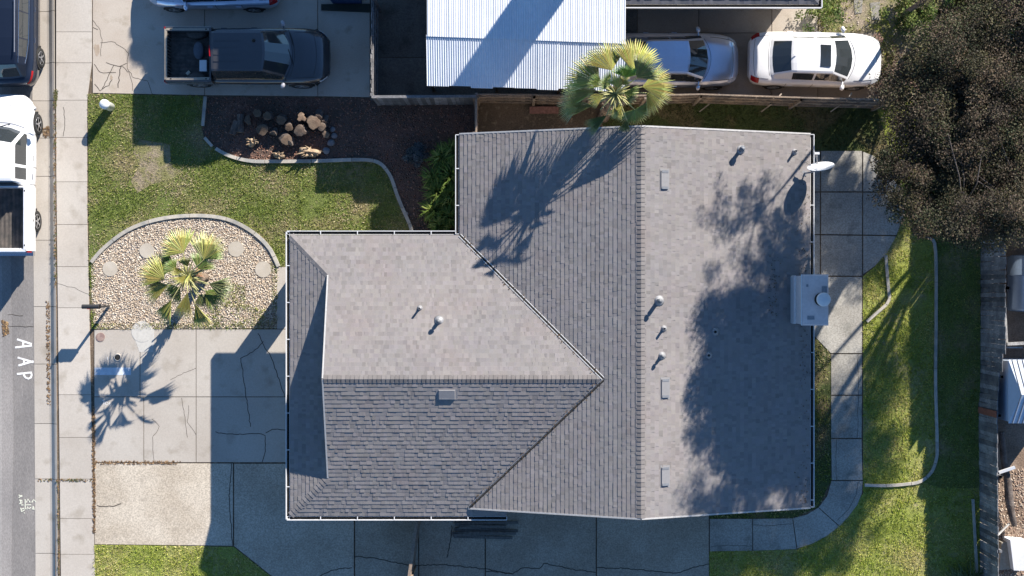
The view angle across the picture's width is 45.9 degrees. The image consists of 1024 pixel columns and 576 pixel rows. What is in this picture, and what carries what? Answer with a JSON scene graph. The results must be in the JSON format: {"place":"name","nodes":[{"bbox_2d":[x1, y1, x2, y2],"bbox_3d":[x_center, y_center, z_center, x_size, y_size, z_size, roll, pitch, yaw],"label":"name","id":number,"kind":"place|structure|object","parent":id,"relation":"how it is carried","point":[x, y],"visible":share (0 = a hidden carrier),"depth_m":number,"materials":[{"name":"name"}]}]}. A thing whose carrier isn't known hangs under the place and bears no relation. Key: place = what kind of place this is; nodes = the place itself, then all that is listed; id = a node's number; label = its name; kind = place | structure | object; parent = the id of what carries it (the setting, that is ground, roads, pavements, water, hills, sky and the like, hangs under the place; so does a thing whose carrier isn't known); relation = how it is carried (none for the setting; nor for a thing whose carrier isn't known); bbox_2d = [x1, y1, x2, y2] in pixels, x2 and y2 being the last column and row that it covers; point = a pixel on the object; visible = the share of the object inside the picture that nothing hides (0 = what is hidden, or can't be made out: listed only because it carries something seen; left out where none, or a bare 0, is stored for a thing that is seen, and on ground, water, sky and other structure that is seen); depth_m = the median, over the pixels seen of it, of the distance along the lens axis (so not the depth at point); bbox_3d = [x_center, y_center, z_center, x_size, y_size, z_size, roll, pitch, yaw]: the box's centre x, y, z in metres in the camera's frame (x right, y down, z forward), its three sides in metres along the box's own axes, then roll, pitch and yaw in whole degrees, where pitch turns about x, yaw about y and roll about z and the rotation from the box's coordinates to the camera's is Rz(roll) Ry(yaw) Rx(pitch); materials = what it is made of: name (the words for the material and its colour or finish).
{"place":"outdoors","nodes":[
{"label":"outdoors","id":0,"kind":"place"},
{"bbox_2d":[0,86,37,575],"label":"street","id":1,"kind":"structure","parent":0,"point":[17,479],"depth_m":42.13,"materials":[{"name":"grey asphalt"}]},
{"bbox_2d":[1,320,8,335],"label":"leaf pile","id":2,"kind":"object","parent":1,"relation":"on","point":[4,323],"visible":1,"depth_m":42.12,"materials":[{"name":"brown plant"}]},
{"bbox_2d":[0,95,42,255],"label":"white pickup","id":3,"kind":"object","parent":1,"relation":"on","point":[21,125],"visible":1,"depth_m":41.12,"materials":[{"name":"paint"}]},
{"bbox_2d":[0,0,44,86],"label":"parked suv","id":4,"kind":"object","parent":1,"relation":"on","point":[22,58],"visible":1,"depth_m":40.86,"materials":[{"name":"blue paint"}]},
{"bbox_2d":[15,338,33,379],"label":"painted letters","id":5,"kind":"object","parent":1,"relation":"on","point":[24,360],"visible":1,"depth_m":42.13,"materials":[{"name":"white paint"}]},
{"bbox_2d":[35,10,54,553],"bbox_3d":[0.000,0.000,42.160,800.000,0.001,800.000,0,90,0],"label":"ground","id":6,"kind":"structure","parent":0,"point":[45,306],"depth_m":42.16,"materials":[{"name":"concrete"}]},
{"bbox_2d":[32,0,57,575],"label":"kerb","id":7,"kind":"structure","parent":6,"relation":"on","point":[44,259],"depth_m":42.13,"materials":[{"name":"concrete"}]},
{"bbox_2d":[46,301,50,404],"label":"leaf litter","id":8,"kind":"object","parent":7,"relation":"on","point":[48,374],"visible":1,"depth_m":42.12,"materials":[{"name":"brown plant"}]},
{"bbox_2d":[53,101,57,287],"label":"leaf litter","id":9,"kind":"object","parent":7,"relation":"on","point":[55,250],"visible":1,"depth_m":41.96,"materials":[{"name":"brown plant"}]},
{"bbox_2d":[57,485,59,574],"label":"leaf litter","id":10,"kind":"object","parent":7,"relation":"on","point":[58,523],"visible":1,"depth_m":41.96,"materials":[{"name":"brown plant"}]},
{"bbox_2d":[56,0,94,575],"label":"pavement","id":11,"kind":"structure","parent":0,"point":[73,44],"depth_m":41.97,"materials":[{"name":"concrete"}]},
{"bbox_2d":[91,406,95,533],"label":"leaf litter","id":12,"kind":"object","parent":11,"relation":"on","point":[94,480],"visible":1,"depth_m":41.95,"materials":[{"name":"brown plant"}]},
{"bbox_2d":[92,544,269,575],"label":"kerbside lawn","id":13,"kind":"structure","parent":0,"point":[131,571],"depth_m":41.98,"materials":[{"name":"green plant"}]},
{"bbox_2d":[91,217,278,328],"bbox_3d":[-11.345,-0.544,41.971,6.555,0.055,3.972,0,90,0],"label":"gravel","id":14,"kind":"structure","parent":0,"point":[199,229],"depth_m":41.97,"materials":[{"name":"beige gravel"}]},
{"bbox_2d":[81,304,109,308],"bbox_3d":[-14.232,0.637,41.407,0.600,1.185,0.164,0,90,0],"label":"mailbox","id":15,"kind":"object","parent":14,"relation":"on","point":[91,306],"visible":1,"depth_m":40.85,"materials":[{"name":"black paint"}]},
{"bbox_2d":[93,0,369,96],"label":"neighbour driveway","id":16,"kind":"structure","parent":0,"point":[128,46],"depth_m":41.97,"materials":[{"name":"concrete"}]},
{"bbox_2d":[150,0,279,12],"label":"parked sedan","id":17,"kind":"object","parent":16,"relation":"on","point":[256,6],"visible":1,"depth_m":41.10,"materials":[{"name":"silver metal"}]},
{"bbox_2d":[164,20,330,88],"bbox_3d":[-9.021,-7.881,41.038,5.630,1.865,2.305,0,90,0],"label":"black pickup","id":18,"kind":"object","parent":16,"relation":"on","point":[299,58],"visible":1,"depth_m":40.86,"materials":[{"name":"grey paint"}]},
{"bbox_2d":[193,42,204,59],"bbox_3d":[-10.606,-8.036,41.020,0.350,0.360,0.585,0,90,0],"label":"bag","id":19,"kind":"object","parent":18,"relation":"on","point":[198,50],"visible":1,"depth_m":40.85,"materials":[{"name":"grey plastic"}]},
{"bbox_2d":[199,60,207,71],"bbox_3d":[-10.462,-7.529,41.065,0.240,0.230,0.380,0,90,0],"label":"cooler box","id":20,"kind":"object","parent":18,"relation":"on","point":[203,65],"visible":1,"depth_m":40.95,"materials":[{"name":"blue plastic"}]},
{"bbox_2d":[321,4,369,12],"bbox_3d":[-5.769,-9.704,41.935,1.685,0.070,0.296,0,90,0],"label":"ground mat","id":21,"kind":"object","parent":16,"relation":"on","point":[349,7],"visible":1,"depth_m":41.90,"materials":[{"name":"rubber"}]},
{"bbox_2d":[87,92,409,328],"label":"front lawn","id":22,"kind":"structure","parent":0,"point":[314,200],"depth_m":41.98,"materials":[{"name":"green plant"}]},
{"bbox_2d":[99,99,114,110],"bbox_3d":[-13.926,-6.278,41.600,0.340,0.800,0.336,0,90,0],"label":"white post","id":23,"kind":"object","parent":22,"relation":"on","point":[105,104],"visible":1,"depth_m":41.28,"materials":[{"name":"plastic"}]},
{"bbox_2d":[131,140,182,192],"bbox_3d":[-12.562,-4.364,41.980,1.781,0.001,1.727,-27,90,0],"label":"bare patch","id":24,"kind":"object","parent":22,"relation":"on","point":[162,161],"visible":1,"depth_m":41.98,"materials":[{"name":"beige soil"}]},
{"bbox_2d":[133,143,181,190],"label":"weeds","id":25,"kind":"object","parent":24,"relation":"on","point":[151,160],"visible":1,"depth_m":41.97,"materials":[{"name":"green plant"}]},
{"bbox_2d":[330,0,361,3],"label":"blue bin","id":26,"kind":"object","parent":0,"point":[346,1],"visible":1,"depth_m":41.67,"materials":[{"name":"plastic"}]},
{"bbox_2d":[94,329,708,575],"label":"driveway","id":27,"kind":"structure","parent":0,"point":[194,395],"depth_m":41.97,"materials":[{"name":"concrete"}]},
{"bbox_2d":[95,460,180,464],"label":"leaf litter","id":28,"kind":"object","parent":27,"relation":"on","point":[145,462],"visible":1,"depth_m":41.95,"materials":[{"name":"brown plant"}]},
{"bbox_2d":[131,321,152,341],"bbox_3d":[-12.833,1.518,41.966,0.740,0.008,0.740,0,90,0],"label":"meter lid","id":29,"kind":"object","parent":27,"relation":"on","point":[139,333],"visible":1,"depth_m":41.96,"materials":[{"name":"white plastic"}]},
{"bbox_2d":[408,520,420,575],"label":"side fence","id":30,"kind":"object","parent":27,"relation":"on","point":[412,569],"visible":0.77,"depth_m":40.37,"materials":[{"name":"wood"}]},
{"bbox_2d":[452,521,517,538],"bbox_3d":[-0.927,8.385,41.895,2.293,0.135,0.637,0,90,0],"label":"bench","id":31,"kind":"object","parent":27,"relation":"on","point":[474,529],"visible":1,"depth_m":41.87,"materials":[{"name":"wood"}]},
{"bbox_2d":[55,0,1023,575],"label":"yard soil","id":32,"kind":"structure","parent":0,"point":[505,116],"depth_m":42.00,"materials":[{"name":"brown soil"}]},
{"bbox_2d":[92,217,276,328],"bbox_3d":[-11.343,-0.543,41.988,6.500,0.001,3.938,0,90,0],"label":"gravel bed","id":33,"kind":"object","parent":32,"relation":"on","point":[185,256],"visible":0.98,"depth_m":41.99,"materials":[{"name":"beige gravel"}]},
{"bbox_2d":[103,261,117,275],"bbox_3d":[-13.944,-0.668,41.974,0.518,0.032,0.517,0,90,0],"label":"stepping stone","id":34,"kind":"object","parent":33,"relation":"on","point":[110,268],"visible":1,"depth_m":41.96,"materials":[{"name":"beige stone"}]},
{"bbox_2d":[139,243,154,257],"bbox_3d":[-12.666,-1.297,41.974,0.522,0.032,0.518,0,90,0],"label":"stepping stone","id":35,"kind":"object","parent":33,"relation":"on","point":[146,250],"visible":0.95,"depth_m":41.96,"materials":[{"name":"beige stone"}]},
{"bbox_2d":[138,227,232,328],"bbox_3d":[-10.710,-0.287,40.263,3.226,3.543,3.436,0,90,0],"label":"fan palm","id":36,"kind":"object","parent":33,"relation":"on","point":[207,250],"visible":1,"depth_m":39.53,"materials":[{"name":"green plant"}]},
{"bbox_2d":[94,321,276,329],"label":"weeds","id":37,"kind":"object","parent":33,"relation":"on","point":[192,325],"visible":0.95,"depth_m":41.96,"materials":[{"name":"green plant"}]},
{"bbox_2d":[228,241,243,256],"bbox_3d":[-9.575,-1.352,41.974,0.537,0.032,0.538,0,90,0],"label":"stepping stone","id":38,"kind":"object","parent":33,"relation":"on","point":[235,248],"visible":1,"depth_m":41.96,"materials":[{"name":"beige stone"}]},
{"bbox_2d":[206,283,268,326],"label":"weeds","id":39,"kind":"object","parent":33,"relation":"on","point":[227,303],"visible":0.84,"depth_m":41.96,"materials":[{"name":"green plant"}]},
{"bbox_2d":[255,261,270,276],"bbox_3d":[-8.629,-0.648,41.974,0.561,0.032,0.560,0,90,0],"label":"stepping stone","id":40,"kind":"object","parent":33,"relation":"on","point":[262,268],"visible":1,"depth_m":41.96,"materials":[{"name":"beige stone"}]},
{"bbox_2d":[90,214,279,266],"bbox_3d":[-11.337,-1.649,41.958,6.597,0.084,1.853,0,90,0],"label":"garden edging","id":41,"kind":"object","parent":32,"relation":"on","point":[140,224],"visible":1,"depth_m":41.92,"materials":[{"name":"concrete"}]},
{"bbox_2d":[277,267,285,328],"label":"entry walk","id":42,"kind":"structure","parent":32,"relation":"on","point":[281,299],"depth_m":41.97,"materials":[{"name":"concrete"}]},
{"bbox_2d":[202,96,478,234],"bbox_3d":[-5.972,-4.065,41.990,9.611,0.001,5.167,0,90,0],"label":"mulch bed","id":43,"kind":"object","parent":32,"relation":"on","point":[409,208],"visible":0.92,"depth_m":41.99,"materials":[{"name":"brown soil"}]},
{"bbox_2d":[201,96,206,125],"bbox_3d":[-10.676,-6.130,41.954,0.110,0.091,1.025,5,90,0],"label":"garden edging","id":44,"kind":"object","parent":43,"relation":"on","point":[204,110],"visible":1,"depth_m":41.91,"materials":[{"name":"concrete"}]},
{"bbox_2d":[229,120,237,134],"bbox_3d":[-9.603,-5.557,41.895,0.235,0.223,0.516,20,90,0],"label":"cut log","id":45,"kind":"object","parent":43,"relation":"on","point":[233,128],"visible":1,"depth_m":41.80,"materials":[{"name":"brown wood"}]},
{"bbox_2d":[236,114,243,132],"bbox_3d":[-9.411,-5.707,41.885,0.269,0.265,0.641,0,90,0],"label":"cut log","id":46,"kind":"object","parent":43,"relation":"on","point":[240,125],"visible":1,"depth_m":41.81,"materials":[{"name":"brown wood"}]},
{"bbox_2d":[246,137,258,146],"bbox_3d":[-8.995,-5.065,41.882,0.436,0.573,0.343,-29,90,0],"label":"root chunk","id":47,"kind":"object","parent":43,"relation":"on","point":[252,142],"visible":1,"depth_m":41.70,"materials":[{"name":"brown wood"}]},
{"bbox_2d":[253,109,262,117],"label":"cut log","id":48,"kind":"object","parent":43,"relation":"on","point":[257,113],"visible":1,"depth_m":41.71,"materials":[{"name":"wood"}]},
{"bbox_2d":[256,123,268,135],"bbox_3d":[-8.628,-5.479,41.823,0.434,0.425,0.463,0,90,0],"label":"cut log","id":49,"kind":"object","parent":43,"relation":"on","point":[262,129],"visible":1,"depth_m":41.65,"materials":[{"name":"brown wood"}]},
{"bbox_2d":[263,111,273,119],"bbox_3d":[-8.418,-5.958,41.821,0.324,0.405,0.364,0,90,0],"label":"cut log","id":50,"kind":"object","parent":43,"relation":"on","point":[268,115],"visible":1,"depth_m":41.66,"materials":[{"name":"wood"}]},
{"bbox_2d":[272,151,285,158],"bbox_3d":[-8.053,-4.610,41.861,0.444,0.561,0.301,24,90,0],"label":"root chunk","id":51,"kind":"object","parent":43,"relation":"on","point":[277,154],"visible":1,"depth_m":41.73,"materials":[{"name":"brown wood"}]},
{"bbox_2d":[276,113,287,124],"bbox_3d":[-7.945,-5.842,41.830,0.360,0.420,0.428,0,90,0],"label":"cut log","id":52,"kind":"object","parent":43,"relation":"on","point":[281,119],"visible":1,"depth_m":41.68,"materials":[{"name":"wood"}]},
{"bbox_2d":[278,132,291,144],"bbox_3d":[-7.806,-5.155,41.792,0.525,0.547,0.398,42,90,0],"label":"cut log","id":53,"kind":"object","parent":43,"relation":"on","point":[284,137],"visible":1,"depth_m":41.60,"materials":[{"name":"wood"}]},
{"bbox_2d":[294,123,309,135],"bbox_3d":[-7.247,-5.434,41.763,0.418,0.558,0.526,32,90,0],"label":"rock","id":54,"kind":"object","parent":43,"relation":"on","point":[301,129],"visible":1,"depth_m":41.55,"materials":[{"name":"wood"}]},
{"bbox_2d":[297,112,306,121],"bbox_3d":[-7.247,-5.905,41.774,0.368,0.454,0.345,0,90,0],"label":"cut log","id":55,"kind":"object","parent":43,"relation":"on","point":[301,117],"visible":0.99,"depth_m":41.56,"materials":[{"name":"wood"}]},
{"bbox_2d":[296,145,323,157],"bbox_3d":[-6.965,-4.698,41.853,0.952,0.554,0.428,0,90,0],"label":"root chunk","id":56,"kind":"object","parent":43,"relation":"on","point":[306,151],"visible":1,"depth_m":41.73,"materials":[{"name":"brown wood"}]},
{"bbox_2d":[306,114,320,129],"bbox_3d":[-6.863,-5.748,41.733,0.452,0.624,0.607,-41,90,0],"label":"rock","id":57,"kind":"object","parent":43,"relation":"on","point":[313,121],"visible":1,"depth_m":41.50,"materials":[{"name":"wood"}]},
{"bbox_2d":[215,147,412,230],"bbox_3d":[-6.519,-4.181,41.953,7.457,0.094,1.885,23,90,0],"label":"garden edging","id":58,"kind":"object","parent":43,"relation":"on","point":[381,164],"visible":0.98,"depth_m":41.91,"materials":[{"name":"concrete"}]},
{"bbox_2d":[314,109,323,119],"bbox_3d":[-6.677,-5.993,41.781,0.324,0.347,0.366,0,90,0],"label":"cut log","id":59,"kind":"object","parent":43,"relation":"on","point":[319,114],"visible":1,"depth_m":41.72,"materials":[{"name":"brown wood"}]},
{"bbox_2d":[402,141,429,167],"bbox_3d":[-3.296,-4.616,41.708,0.793,0.584,0.957,44,90,0],"label":"round shrub","id":60,"kind":"object","parent":43,"relation":"on","point":[415,153],"visible":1,"depth_m":41.58,"materials":[{"name":"green plant"}]},
{"bbox_2d":[370,92,477,104],"bbox_3d":[-2.926,-6.401,41.090,3.572,1.850,0.170,0,90,0],"label":"wooden fence","id":61,"kind":"object","parent":43,"relation":"on","point":[424,99],"visible":0.9,"depth_m":40.79,"materials":[{"name":"wood"}]},
{"bbox_2d":[416,137,459,230],"bbox_3d":[-2.331,-3.474,41.628,1.960,0.744,3.657,0,90,0],"label":"strappy bush","id":62,"kind":"object","parent":43,"relation":"on","point":[440,212],"visible":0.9,"depth_m":41.40,"materials":[{"name":"green plant"}]},
{"bbox_2d":[473,97,478,131],"bbox_3d":[-1.233,-5.741,41.090,0.155,1.850,1.275,0,90,0],"label":"wooden fence","id":63,"kind":"object","parent":43,"relation":"on","point":[475,102],"visible":0.69,"depth_m":40.16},
{"bbox_2d":[530,107,558,113],"bbox_3d":[1.111,-6.167,41.950,1.000,0.090,0.240,0,90,0],"label":"plank","id":64,"kind":"object","parent":32,"relation":"on","point":[544,110],"visible":1,"depth_m":41.91,"materials":[{"name":"brown wood"}]},
{"bbox_2d":[286,125,830,519],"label":"house","id":65,"kind":"structure","parent":32,"relation":"on","point":[609,322],"depth_m":38.41,"materials":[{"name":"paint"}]},
{"bbox_2d":[803,152,833,175],"bbox_3d":[9.853,-3.997,38.806,0.865,1.040,0.692,0,90,0],"label":"satellite dish","id":66,"kind":"object","parent":65,"relation":"attached to","point":[818,166],"visible":1,"depth_m":38.72,"materials":[{"name":"metal"}]},
{"bbox_2d":[556,39,675,135],"bbox_3d":[3.199,-6.129,38.681,3.660,6.674,2.962,0,90,0],"label":"fan palm","id":67,"kind":"object","parent":32,"relation":"on","point":[580,88],"visible":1,"depth_m":36.53,"materials":[{"name":"green plant"}]},
{"bbox_2d":[476,93,887,111],"bbox_3d":[5.675,-6.324,41.115,13.737,1.800,0.628,0,90,0],"label":"wooden fence","id":68,"kind":"object","parent":32,"relation":"on","point":[790,102],"visible":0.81,"depth_m":40.99,"materials":[{"name":"brown wood"}]},
{"bbox_2d":[626,0,822,8],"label":"neighbour house","id":69,"kind":"structure","parent":32,"relation":"on","point":[724,4],"depth_m":39.37,"materials":[{"name":"paint"}]},
{"bbox_2d":[709,337,831,518],"bbox_3d":[9.720,5.342,41.985,3.593,0.001,7.250,25,90,0],"label":"lawn margin","id":70,"kind":"object","parent":32,"relation":"on","point":[825,439],"visible":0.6,"depth_m":41.98,"materials":[{"name":"green plant"}]},
{"bbox_2d":[710,151,903,550],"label":"garden walk","id":71,"kind":"structure","parent":32,"relation":"on","point":[841,213],"depth_m":41.97,"materials":[{"name":"concrete"}]},
{"bbox_2d":[864,33,926,117],"bbox_3d":[12.966,-7.401,41.506,2.541,1.080,2.524,40,90,0],"label":"shrub","id":72,"kind":"object","parent":32,"relation":"on","point":[890,61],"visible":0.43,"depth_m":41.41,"materials":[{"name":"green plant"}]},
{"bbox_2d":[866,0,1023,257],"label":"dark broadleaf tree","id":73,"kind":"object","parent":32,"relation":"on","point":[960,122],"visible":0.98,"depth_m":33.57,"materials":[{"name":"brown plant"}]},
{"bbox_2d":[920,155,980,488],"bbox_3d":[15.167,0.250,41.981,2.185,0.001,13.389,0,90,0],"label":"shaded lawn strip","id":74,"kind":"object","parent":32,"relation":"on","point":[945,259],"visible":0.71,"depth_m":41.98,"materials":[{"name":"green plant"}]},
{"bbox_2d":[978,146,1008,575],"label":"tall rear fence","id":75,"kind":"object","parent":32,"relation":"on","point":[990,550],"visible":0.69,"depth_m":41.05,"materials":[{"name":"grey wood"}]},
{"bbox_2d":[370,0,883,99],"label":"side yard paving","id":76,"kind":"structure","parent":0,"point":[402,28],"depth_m":41.98,"materials":[{"name":"concrete"}]},
{"bbox_2d":[370,0,380,105],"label":"wooden fence","id":77,"kind":"object","parent":76,"relation":"on","point":[376,9],"visible":0.99,"depth_m":40.97,"materials":[{"name":"wood"}]},
{"bbox_2d":[426,0,625,93],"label":"metal carport","id":78,"kind":"object","parent":76,"relation":"on","point":[535,44],"visible":0.9,"depth_m":39.34,"materials":[{"name":"white metal"}]},
{"bbox_2d":[624,26,737,90],"bbox_3d":[5.473,-7.773,41.233,4.550,1.493,2.182,0,90,0],"label":"parked sedan","id":79,"kind":"object","parent":76,"relation":"on","point":[703,61],"visible":0.69,"depth_m":40.97,"materials":[{"name":"silver metal"}]},
{"bbox_2d":[747,26,880,90],"bbox_3d":[10.366,-7.791,41.233,4.550,1.493,2.182,1,90,0],"label":"parked sedan","id":80,"kind":"object","parent":76,"relation":"on","point":[841,61],"visible":1,"depth_m":40.97,"materials":[{"name":"white paint"}]},
{"bbox_2d":[603,103,900,186],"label":"side lawn","id":81,"kind":"structure","parent":0,"point":[675,114],"depth_m":41.99,"materials":[{"name":"green plant"}]},
{"bbox_2d":[709,102,980,575],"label":"lawn","id":82,"kind":"structure","parent":0,"point":[920,443],"depth_m":41.98,"materials":[{"name":"green plant"}]},
{"bbox_2d":[866,255,890,322],"bbox_3d":[12.893,0.090,41.958,0.632,0.083,2.439,16,90,0],"label":"garden edging","id":83,"kind":"object","parent":82,"relation":"on","point":[879,310],"visible":1,"depth_m":41.92,"materials":[{"name":"concrete"}]},
{"bbox_2d":[864,236,938,486],"bbox_3d":[14.274,2.729,41.958,2.295,0.084,8.981,12,90,0],"label":"garden edging","id":84,"kind":"object","parent":82,"relation":"on","point":[928,475],"visible":0.91,"depth_m":41.92,"materials":[{"name":"concrete"}]},
{"bbox_2d":[943,554,983,575],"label":"spiky plant","id":85,"kind":"object","parent":82,"relation":"on","point":[958,573],"visible":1,"depth_m":41.55,"materials":[{"name":"green plant"}]},
{"bbox_2d":[971,499,977,574],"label":"garden edging","id":86,"kind":"object","parent":82,"relation":"on","point":[974,534],"visible":1,"depth_m":41.92,"materials":[{"name":"concrete"}]},
{"bbox_2d":[817,0,1013,98],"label":"weedy ground","id":87,"kind":"structure","parent":0,"point":[863,15],"depth_m":41.99,"materials":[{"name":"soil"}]},
{"bbox_2d":[794,0,847,31],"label":"shrub","id":88,"kind":"object","parent":87,"relation":"on","point":[832,5],"visible":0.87,"depth_m":41.44,"materials":[{"name":"green plant"}]},
{"bbox_2d":[821,15,906,67],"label":"loose stones","id":89,"kind":"object","parent":87,"relation":"on","point":[870,32],"visible":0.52,"depth_m":41.97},
{"bbox_2d":[854,0,879,19],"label":"path slabs","id":90,"kind":"structure","parent":87,"relation":"on","point":[875,14],"depth_m":41.97,"materials":[{"name":"concrete"}]},
{"bbox_2d":[879,0,955,40],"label":"shrub","id":91,"kind":"object","parent":87,"relation":"on","point":[919,14],"visible":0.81,"depth_m":41.47,"materials":[{"name":"green plant"}]},
{"bbox_2d":[900,0,984,17],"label":"sparse tree","id":92,"kind":"object","parent":87,"relation":"on","point":[917,4],"visible":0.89,"depth_m":33.92,"materials":[{"name":"green plant"}]},
{"bbox_2d":[926,0,1005,47],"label":"shrub","id":93,"kind":"object","parent":87,"relation":"on","point":[960,2],"visible":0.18,"depth_m":41.52,"materials":[{"name":"green plant"}]},
{"bbox_2d":[968,0,1023,78],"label":"dark broadleaf tree","id":94,"kind":"object","parent":87,"relation":"on","point":[1015,8],"visible":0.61,"depth_m":33.62,"materials":[{"name":"green plant"}]},
{"bbox_2d":[983,109,1023,575],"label":"beyond fence ground","id":95,"kind":"structure","parent":0,"point":[1014,436],"depth_m":41.99,"materials":[{"name":"brown soil"}]},
{"bbox_2d":[998,540,1010,569],"bbox_3d":[17.067,9.215,41.825,0.600,0.350,1.000,0,90,0],"label":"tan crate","id":96,"kind":"object","parent":95,"relation":"on","point":[1004,562],"visible":0.57,"depth_m":41.65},
{"bbox_2d":[988,358,1023,423],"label":"metal shed","id":97,"kind":"structure","parent":95,"relation":"on","point":[1011,398],"depth_m":40.14,"materials":[{"name":"metal"}]},
{"bbox_2d":[999,431,1016,526],"bbox_3d":[17.005,6.575,41.600,0.328,0.389,3.309,-9,90,0],"label":"fallen trunk","id":98,"kind":"object","parent":95,"relation":"on","point":[1008,496],"visible":0.93,"depth_m":41.49,"materials":[{"name":"wood"}]},
{"bbox_2d":[994,299,1023,347],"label":"timber frame","id":99,"kind":"object","parent":95,"relation":"on","point":[1013,343],"visible":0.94,"depth_m":40.15,"materials":[{"name":"grey wood"}]},
{"bbox_2d":[998,469,1023,575],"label":"debris","id":100,"kind":"object","parent":95,"relation":"on","point":[1019,502],"visible":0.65,"depth_m":41.97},
{"bbox_2d":[1002,536,1023,570],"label":"white sack","id":101,"kind":"object","parent":95,"relation":"on","point":[1015,545],"visible":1,"depth_m":41.35,"materials":[{"name":"plastic"}]},
{"bbox_2d":[1006,255,1023,311],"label":"metal tank","id":102,"kind":"object","parent":95,"relation":"on","point":[1015,283],"visible":0.98,"depth_m":40.90,"materials":[{"name":"silver metal"}]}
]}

